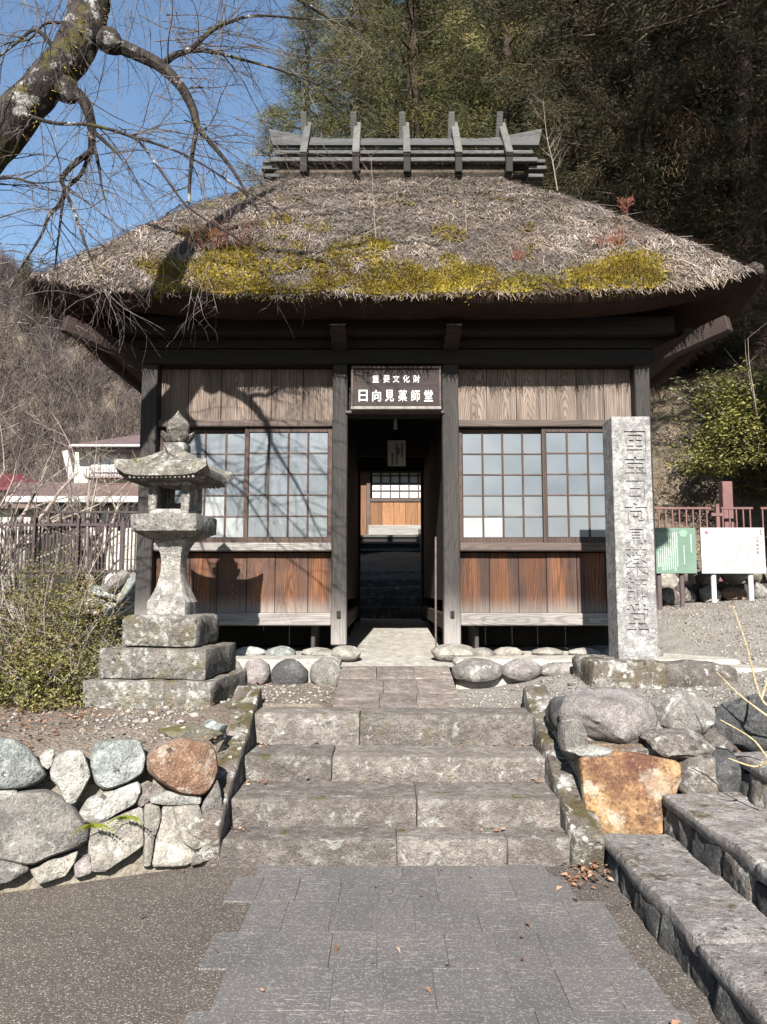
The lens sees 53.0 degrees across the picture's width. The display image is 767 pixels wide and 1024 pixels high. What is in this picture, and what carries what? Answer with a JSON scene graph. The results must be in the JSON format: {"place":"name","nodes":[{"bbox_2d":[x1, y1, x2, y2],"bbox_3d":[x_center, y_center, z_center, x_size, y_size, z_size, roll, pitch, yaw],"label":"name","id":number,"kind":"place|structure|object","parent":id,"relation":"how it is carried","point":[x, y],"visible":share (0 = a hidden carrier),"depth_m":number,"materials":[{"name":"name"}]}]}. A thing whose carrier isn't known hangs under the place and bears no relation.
{"place":"outdoors","nodes":[
{"label":"outdoors","id":0,"kind":"place"},
{"bbox_2d":[0,613,352,789],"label":"terrace","id":1,"kind":"structure","parent":0,"point":[61,745],"depth_m":5.05,"materials":[{"name":"gravel"}]},
{"bbox_2d":[0,513,47,660],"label":"azalea","id":2,"kind":"object","parent":1,"relation":"on","point":[9,592],"visible":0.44,"depth_m":7.49,"materials":[{"name":"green plant"}]},
{"bbox_2d":[1,482,54,569],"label":"sparse shrub","id":3,"kind":"object","parent":1,"relation":"on","point":[10,542],"visible":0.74,"depth_m":9.08,"materials":[{"name":"brown plant"}]},
{"bbox_2d":[0,524,80,700],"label":"azalea","id":4,"kind":"object","parent":1,"relation":"on","point":[12,655],"visible":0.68,"depth_m":5.83,"materials":[{"name":"brown plant"}]},
{"bbox_2d":[0,614,118,711],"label":"azalea","id":5,"kind":"object","parent":1,"relation":"on","point":[24,688],"visible":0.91,"depth_m":5.76,"materials":[{"name":"green plant"}]},
{"bbox_2d":[0,502,131,643],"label":"sparse shrub","id":6,"kind":"object","parent":1,"relation":"on","point":[51,583],"visible":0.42,"depth_m":9.21,"materials":[{"name":"green plant"}]},
{"bbox_2d":[0,508,132,682],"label":"azalea","id":7,"kind":"object","parent":1,"relation":"on","point":[48,629],"visible":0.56,"depth_m":7.03,"materials":[{"name":"green plant"}]},
{"bbox_2d":[24,570,135,637],"bbox_3d":[-3.477,1.419,10.057,2.490,1.342,1.889,-3,-7,30],"label":"rock pile","id":8,"kind":"object","parent":1,"relation":"on","point":[127,581],"visible":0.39,"depth_m":9.21,"materials":[{"name":"stone"}]},
{"bbox_2d":[54,625,121,690],"bbox_3d":[-2.535,1.299,6.777,0.978,0.699,0.969,3,-6,-25],"label":"azalea","id":9,"kind":"object","parent":1,"relation":"on","point":[93,660],"visible":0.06,"depth_m":6.75,"materials":[{"name":"green plant"}]},
{"bbox_2d":[0,657,220,718],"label":"thin grass","id":10,"kind":"structure","parent":1,"relation":"on","point":[156,708],"depth_m":5.39,"materials":[{"name":"plant"}]},
{"bbox_2d":[0,647,266,751],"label":"leaf litter","id":11,"kind":"object","parent":1,"relation":"on","point":[68,713],"visible":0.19,"depth_m":5.15,"materials":[{"name":"brown plant"}]},
{"bbox_2d":[83,410,247,708],"bbox_3d":[-1.697,0.402,6.238,0.991,2.501,1.009,-1,-6,5],"label":"stone lantern","id":12,"kind":"object","parent":1,"relation":"on","point":[170,651],"visible":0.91,"depth_m":5.98,"materials":[{"name":"grey stone"}]},
{"bbox_2d":[0,0,512,449],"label":"cherry tree","id":13,"kind":"object","parent":1,"relation":"on","point":[42,86],"visible":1,"depth_m":5.44,"materials":[{"name":"brown plant"}]},
{"bbox_2d":[6,651,766,736],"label":"pebbles","id":14,"kind":"object","parent":1,"relation":"on","point":[193,714],"visible":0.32,"depth_m":5.30,"materials":[{"name":"grey stone"}]},
{"bbox_2d":[0,0,570,272],"label":"sky","id":15,"kind":"structure","parent":0,"point":[128,105],"materials":[{"name":"blue"}]},
{"bbox_2d":[0,856,720,1023],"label":"road","id":16,"kind":"structure","parent":0,"point":[110,957],"depth_m":3.37,"materials":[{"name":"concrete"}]},
{"bbox_2d":[0,719,227,892],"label":"retaining wall","id":17,"kind":"structure","parent":16,"relation":"on","point":[39,848],"depth_m":4.18,"materials":[{"name":"grey stone"}]},
{"bbox_2d":[69,822,115,838],"bbox_3d":[-1.505,1.653,4.000,0.225,0.061,0.118,0,-6,0],"label":"fern","id":18,"kind":"object","parent":17,"relation":"attached to","point":[94,825],"visible":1,"depth_m":4.03,"materials":[{"name":"green plant"}]},
{"bbox_2d":[102,814,147,830],"bbox_3d":[-1.363,1.639,4.058,0.183,0.061,0.140,-2,-6,20],"label":"fern","id":19,"kind":"object","parent":17,"relation":"attached to","point":[123,817],"visible":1,"depth_m":4.10,"materials":[{"name":"green plant"}]},
{"bbox_2d":[183,865,696,1023],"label":"paving bed","id":20,"kind":"object","parent":16,"relation":"on","point":[577,965],"visible":0.99,"depth_m":3.28,"materials":[{"name":"stone"}]},
{"bbox_2d":[0,279,766,629],"bbox_3d":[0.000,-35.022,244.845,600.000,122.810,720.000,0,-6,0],"label":"ground","id":21,"kind":"structure","parent":0,"point":[398,559],"depth_m":16.44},
{"bbox_2d":[0,474,37,503],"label":"house","id":22,"kind":"structure","parent":21,"relation":"on","point":[19,476],"depth_m":34.87,"materials":[{"name":"red paint"}]},
{"bbox_2d":[15,255,36,306],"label":"evergreen tree","id":23,"kind":"object","parent":21,"relation":"on","point":[26,269],"visible":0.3,"depth_m":95.17,"materials":[{"name":"green plant"}]},
{"bbox_2d":[0,352,60,447],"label":"bare tree","id":24,"kind":"object","parent":21,"relation":"on","point":[20,405],"visible":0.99,"depth_m":11.15,"materials":[{"name":"brown plant"}]},
{"bbox_2d":[0,451,60,499],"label":"woodland tree","id":25,"kind":"object","parent":21,"relation":"on","point":[1,468],"visible":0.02,"depth_m":30.41,"materials":[{"name":"brown plant"}]},
{"bbox_2d":[3,416,66,481],"bbox_3d":[-15.932,0.106,37.844,4.773,8.727,8.938,0,-6,0],"label":"woodland tree","id":26,"kind":"object","parent":21,"relation":"on","point":[32,449],"visible":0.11,"depth_m":35.16,"materials":[{"name":"brown plant"}]},
{"bbox_2d":[24,288,51,330],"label":"evergreen tree","id":27,"kind":"object","parent":21,"relation":"on","point":[36,314],"visible":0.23,"depth_m":90.52,"materials":[{"name":"green plant"}]},
{"bbox_2d":[0,504,89,611],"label":"shed","id":28,"kind":"structure","parent":21,"relation":"on","point":[59,578],"depth_m":20.44,"materials":[{"name":"beige paint"}]},
{"bbox_2d":[2,421,124,503],"bbox_3d":[-13.790,-0.140,31.205,8.457,8.258,4.516,5,-7,-39],"label":"woodland tree","id":29,"kind":"object","parent":21,"relation":"on","point":[66,475],"visible":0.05,"depth_m":31.80,"materials":[{"name":"brown plant"}]},
{"bbox_2d":[0,304,137,568],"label":"bare tree","id":30,"kind":"object","parent":21,"relation":"on","point":[35,506],"visible":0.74,"depth_m":18.78,"materials":[{"name":"brown plant"}]},
{"bbox_2d":[0,511,137,613],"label":"picket fence","id":31,"kind":"object","parent":21,"relation":"on","point":[79,526],"visible":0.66,"depth_m":15.59,"materials":[{"name":"brown paint"}]},
{"bbox_2d":[0,242,140,481],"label":"hillside wood","id":32,"kind":"object","parent":21,"relation":"on","point":[10,272],"visible":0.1,"depth_m":80.11,"materials":[{"name":"brown plant"}]},
{"bbox_2d":[5,434,139,596],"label":"house","id":33,"kind":"structure","parent":21,"relation":"on","point":[133,444],"depth_m":24.70,"materials":[{"name":"beige paint"}]},
{"bbox_2d":[37,503,81,522],"bbox_3d":[-10.176,0.013,24.079,1.467,0.888,0.070,0,-6,0],"label":"window","id":34,"kind":"structure","parent":33,"relation":"in","point":[60,504],"depth_m":24.07,"materials":[{"name":"grey glass"}]},
{"bbox_2d":[90,452,129,475],"bbox_3d":[-9.327,-1.625,26.257,1.312,0.850,0.070,0,-6,0],"label":"window","id":35,"kind":"structure","parent":33,"relation":"in","point":[123,455],"depth_m":26.24,"materials":[{"name":"white glass"}]},
{"bbox_2d":[101,503,137,526],"bbox_3d":[-8.220,0.013,24.079,1.241,0.888,0.070,0,-6,0],"label":"window","id":36,"kind":"structure","parent":33,"relation":"in","point":[108,505],"depth_m":24.06,"materials":[{"name":"grey glass"}]},
{"bbox_2d":[18,381,139,595],"bbox_3d":[-7.768,-0.226,20.160,4.450,5.693,4.915,6,-8,-43],"label":"bare tree","id":37,"kind":"object","parent":21,"relation":"on","point":[88,497],"visible":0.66,"depth_m":19.47,"materials":[{"name":"brown plant"}]},
{"bbox_2d":[233,103,286,184],"bbox_3d":[-4.389,-7.558,32.289,6.980,20.010,6.616,0,-6,0],"label":"cedar tree","id":38,"kind":"object","parent":21,"relation":"on","point":[259,126],"visible":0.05,"depth_m":32.47,"materials":[{"name":"green plant"}]},
{"bbox_2d":[246,0,350,184],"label":"cedar tree","id":39,"kind":"object","parent":21,"relation":"on","point":[307,109],"visible":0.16,"depth_m":31.56,"materials":[{"name":"green plant"}]},
{"bbox_2d":[274,0,443,148],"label":"cedar tree","id":40,"kind":"object","parent":21,"relation":"on","point":[334,127],"visible":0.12,"depth_m":28.06,"materials":[{"name":"green plant"}]},
{"bbox_2d":[321,0,446,148],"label":"cedar tree","id":41,"kind":"object","parent":21,"relation":"on","point":[382,75],"visible":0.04,"depth_m":35.55,"materials":[{"name":"green plant"}]},
{"bbox_2d":[360,563,420,618],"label":"steps","id":42,"kind":"structure","parent":21,"relation":"on","point":[382,599],"depth_m":13.38,"materials":[{"name":"grey stone"}]},
{"bbox_2d":[361,473,420,553],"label":"hall","id":43,"kind":"structure","parent":21,"relation":"on","point":[390,512],"depth_m":18.09,"materials":[{"name":"brown wood"}]},
{"bbox_2d":[187,685,605,867],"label":"stone stairs","id":44,"kind":"structure","parent":21,"relation":"on","point":[411,764],"depth_m":4.75,"materials":[{"name":"stone"}]},
{"bbox_2d":[321,0,506,148],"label":"cedar tree","id":45,"kind":"object","parent":21,"relation":"on","point":[413,110],"visible":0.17,"depth_m":26.11,"materials":[{"name":"green plant"}]},
{"bbox_2d":[64,618,766,688],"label":"hall platform","id":46,"kind":"structure","parent":21,"relation":"on","point":[391,642],"depth_m":7.35,"materials":[{"name":"stone"}]},
{"bbox_2d":[23,112,766,647],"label":"thatched hall","id":47,"kind":"structure","parent":46,"relation":"on","point":[557,348],"depth_m":7.83,"materials":[{"name":"brown wood"}]},
{"bbox_2d":[154,195,266,250],"bbox_3d":[-1.725,-2.882,7.813,1.115,0.577,0.997,0,-6,0],"label":"dry shrub","id":48,"kind":"object","parent":47,"relation":"on","point":[219,238],"visible":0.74,"depth_m":7.73,"materials":[{"name":"brown plant"}]},
{"bbox_2d":[345,143,385,237],"bbox_3d":[-0.203,-3.336,8.029,0.412,1.156,0.326,4,-7,-35],"label":"sapling","id":49,"kind":"object","parent":47,"relation":"on","point":[371,187],"visible":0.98,"depth_m":8.02,"materials":[{"name":"brown plant"}]},
{"bbox_2d":[394,419,396,428],"bbox_3d":[0.136,-1.182,8.766,0.044,0.482,0.043,0,-6,0],"label":"passage lamp","id":50,"kind":"object","parent":47,"relation":"hanging from","point":[395,423],"visible":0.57,"depth_m":8.73,"materials":[{"name":"metal"}]},
{"bbox_2d":[351,366,440,410],"bbox_3d":[0.127,-1.251,7.776,0.908,0.448,0.065,0,-6,0],"label":"name board","id":51,"kind":"object","parent":47,"relation":"attached to","point":[395,388],"visible":1,"depth_m":7.77,"materials":[{"name":"brown wood"}]},
{"bbox_2d":[388,429,405,465],"bbox_3d":[0.170,-0.945,9.945,0.233,0.712,0.014,0,-6,0],"label":"paper notice","id":52,"kind":"object","parent":47,"relation":"hanging from","point":[396,452],"visible":0.97,"depth_m":9.93,"materials":[{"name":"beige paper"}]},
{"bbox_2d":[460,194,470,229],"bbox_3d":[0.896,-3.249,8.242,0.180,0.480,0.129,0,-6,0],"label":"sapling","id":53,"kind":"object","parent":47,"relation":"on","point":[465,208],"visible":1,"depth_m":8.26,"materials":[{"name":"beige plant"}]},
{"bbox_2d":[506,238,525,260],"bbox_3d":[1.320,-2.606,7.658,0.283,0.227,0.211,-2,-6,16],"label":"dry shrub","id":54,"kind":"object","parent":47,"relation":"on","point":[514,255],"visible":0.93,"depth_m":7.64,"materials":[{"name":"brown plant"}]},
{"bbox_2d":[526,94,566,188],"bbox_3d":[2.144,-5.003,10.281,0.771,1.516,0.474,0,-6,0],"label":"sapling","id":55,"kind":"object","parent":47,"relation":"on","point":[548,143],"visible":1,"depth_m":10.24,"materials":[{"name":"beige plant"}]},
{"bbox_2d":[580,212,643,248],"bbox_3d":[2.319,-2.854,7.867,0.500,0.348,0.521,4,-7,-33],"label":"dry shrub","id":56,"kind":"object","parent":47,"relation":"on","point":[615,239],"visible":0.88,"depth_m":7.84,"materials":[{"name":"brown plant"}]},
{"bbox_2d":[617,195,633,217],"bbox_3d":[2.663,-3.319,8.435,0.210,0.340,0.220,-3,-6,24],"label":"cedar seedling","id":57,"kind":"object","parent":47,"relation":"on","point":[628,205],"visible":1,"depth_m":8.43,"materials":[{"name":"red plant"}]},
{"bbox_2d":[435,537,436,646],"bbox_3d":[0.598,0.902,8.804,0.022,1.252,0.214,-1,-6,6],"label":"leaning board","id":58,"kind":"object","parent":46,"relation":"on","point":[435,591],"visible":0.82,"depth_m":8.79,"materials":[{"name":"brown wood"}]},
{"bbox_2d":[401,0,479,137],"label":"cedar tree","id":59,"kind":"object","parent":21,"relation":"on","point":[424,50],"depth_m":37.73,"materials":[{"name":"green plant"}]},
{"bbox_2d":[366,0,541,158],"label":"cedar tree","id":60,"kind":"object","parent":21,"relation":"on","point":[446,49],"visible":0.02,"depth_m":28.99,"materials":[{"name":"green plant"}]},
{"bbox_2d":[421,0,570,148],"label":"cedar tree","id":61,"kind":"object","parent":21,"relation":"on","point":[483,61],"visible":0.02,"depth_m":35.16,"materials":[{"name":"green plant"}]},
{"bbox_2d":[418,0,605,202],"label":"cedar tree","id":62,"kind":"object","parent":21,"relation":"on","point":[507,34],"visible":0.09,"depth_m":25.11,"materials":[{"name":"green plant"}]},
{"bbox_2d":[428,1,627,206],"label":"cedar tree","id":63,"kind":"object","parent":21,"relation":"on","point":[517,116],"depth_m":27.60,"materials":[{"name":"green plant"}]},
{"bbox_2d":[499,27,676,191],"bbox_3d":[9.675,-20.440,33.371,11.339,30.335,10.542,2,-6,-21],"label":"cedar tree","id":64,"kind":"object","parent":21,"relation":"on","point":[607,116],"depth_m":31.69,"materials":[{"name":"green plant"}]},
{"bbox_2d":[460,0,759,375],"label":"cedar tree","id":65,"kind":"object","parent":21,"relation":"on","point":[549,11],"visible":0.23,"depth_m":22.39,"materials":[{"name":"green plant"}]},
{"bbox_2d":[502,0,766,169],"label":"cedar tree","id":66,"kind":"object","parent":21,"relation":"on","point":[710,9],"visible":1,"depth_m":11.92,"materials":[{"name":"green plant"}]},
{"bbox_2d":[510,0,766,395],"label":"cedar tree","id":67,"kind":"object","parent":21,"relation":"on","point":[645,196],"visible":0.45,"depth_m":19.92,"materials":[{"name":"green plant"}]},
{"bbox_2d":[545,687,766,833],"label":"boulder wall","id":68,"kind":"structure","parent":21,"relation":"on","point":[634,765],"depth_m":4.60,"materials":[{"name":"grey stone"}]},
{"bbox_2d":[566,1,766,370],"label":"cedar tree","id":69,"kind":"object","parent":21,"relation":"on","point":[706,361],"visible":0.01,"depth_m":23.12,"materials":[{"name":"green plant"}]},
{"bbox_2d":[576,0,766,370],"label":"cedar tree","id":70,"kind":"object","parent":21,"relation":"on","point":[754,140],"visible":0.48,"depth_m":19.74,"materials":[{"name":"green plant"}]},
{"bbox_2d":[604,751,766,1023],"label":"side steps","id":71,"kind":"structure","parent":21,"relation":"on","point":[691,881],"depth_m":3.51,"materials":[{"name":"stone"}]},
{"bbox_2d":[650,358,766,583],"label":"dry grass","id":72,"kind":"structure","parent":21,"relation":"on","point":[660,395],"depth_m":16.14,"materials":[{"name":"plant"}]},
{"bbox_2d":[651,362,766,493],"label":"bamboo clump","id":73,"kind":"object","parent":21,"relation":"on","point":[694,392],"visible":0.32,"depth_m":15.29,"materials":[{"name":"green plant"}]},
{"bbox_2d":[660,324,766,481],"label":"evergreen shrub","id":74,"kind":"object","parent":21,"relation":"on","point":[720,425],"visible":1,"depth_m":13.98,"materials":[{"name":"green plant"}]},
{"bbox_2d":[663,0,766,247],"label":"cedar tree","id":75,"kind":"object","parent":21,"relation":"on","point":[727,134],"visible":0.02,"depth_m":22.26,"materials":[{"name":"green plant"}]},
{"bbox_2d":[719,357,766,501],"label":"evergreen shrub","id":76,"kind":"object","parent":21,"relation":"on","point":[756,493],"visible":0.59,"depth_m":14.77,"materials":[{"name":"green plant"}]},
{"bbox_2d":[333,666,462,713],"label":"approach path","id":77,"kind":"structure","parent":0,"point":[396,686],"depth_m":6.34,"materials":[{"name":"stone"}]},
{"bbox_2d":[456,598,766,777],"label":"terrace","id":78,"kind":"structure","parent":0,"point":[672,642],"depth_m":7.71,"materials":[{"name":"gravel"}]},
{"bbox_2d":[0,598,766,743],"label":"gravel","id":79,"kind":"structure","parent":78,"relation":"on","point":[284,690],"depth_m":6.32,"materials":[{"name":"grey gravel"}]},
{"bbox_2d":[67,600,763,1023],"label":"fallen leaves","id":80,"kind":"object","parent":78,"relation":"on","point":[589,872],"visible":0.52,"depth_m":4.17,"materials":[{"name":"brown plant"}]},
{"bbox_2d":[572,417,737,688],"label":"stone pillar","id":81,"kind":"structure","parent":78,"relation":"on","point":[631,659],"depth_m":6.30,"materials":[{"name":"stone"}]},
{"bbox_2d":[655,528,696,609],"bbox_3d":[3.912,1.014,10.379,0.615,1.599,0.104,0,-6,0],"label":"notice board","id":82,"kind":"object","parent":78,"relation":"on","point":[675,550],"visible":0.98,"depth_m":10.38,"materials":[{"name":"green metal"}]},
{"bbox_2d":[654,504,766,583],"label":"railing","id":83,"kind":"object","parent":78,"relation":"on","point":[717,514],"visible":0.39,"depth_m":12.15,"materials":[{"name":"brown paint"}]},
{"bbox_2d":[661,567,766,604],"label":"rubble wall","id":84,"kind":"structure","parent":78,"relation":"on","point":[734,588],"depth_m":11.47,"materials":[{"name":"stone"}]},
{"bbox_2d":[667,519,766,583],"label":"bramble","id":85,"kind":"object","parent":78,"relation":"on","point":[700,555],"visible":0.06,"depth_m":12.72,"materials":[{"name":"brown plant"}]},
{"bbox_2d":[718,481,733,583],"bbox_3d":[5.564,0.562,12.428,0.165,2.116,0.160,0,-6,0],"label":"timber post","id":86,"kind":"object","parent":78,"relation":"on","point":[725,493],"visible":0.42,"depth_m":12.43,"materials":[{"name":"brown paint"}]},
{"bbox_2d":[699,528,765,602],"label":"notice board","id":87,"kind":"object","parent":78,"relation":"on","point":[732,550],"visible":1,"depth_m":10.88,"materials":[{"name":"white metal"}]},
{"bbox_2d":[716,488,766,767],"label":"bare shrub","id":88,"kind":"object","parent":78,"relation":"on","point":[761,696],"visible":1,"depth_m":4.23,"materials":[{"name":"beige plant"}]}
]}

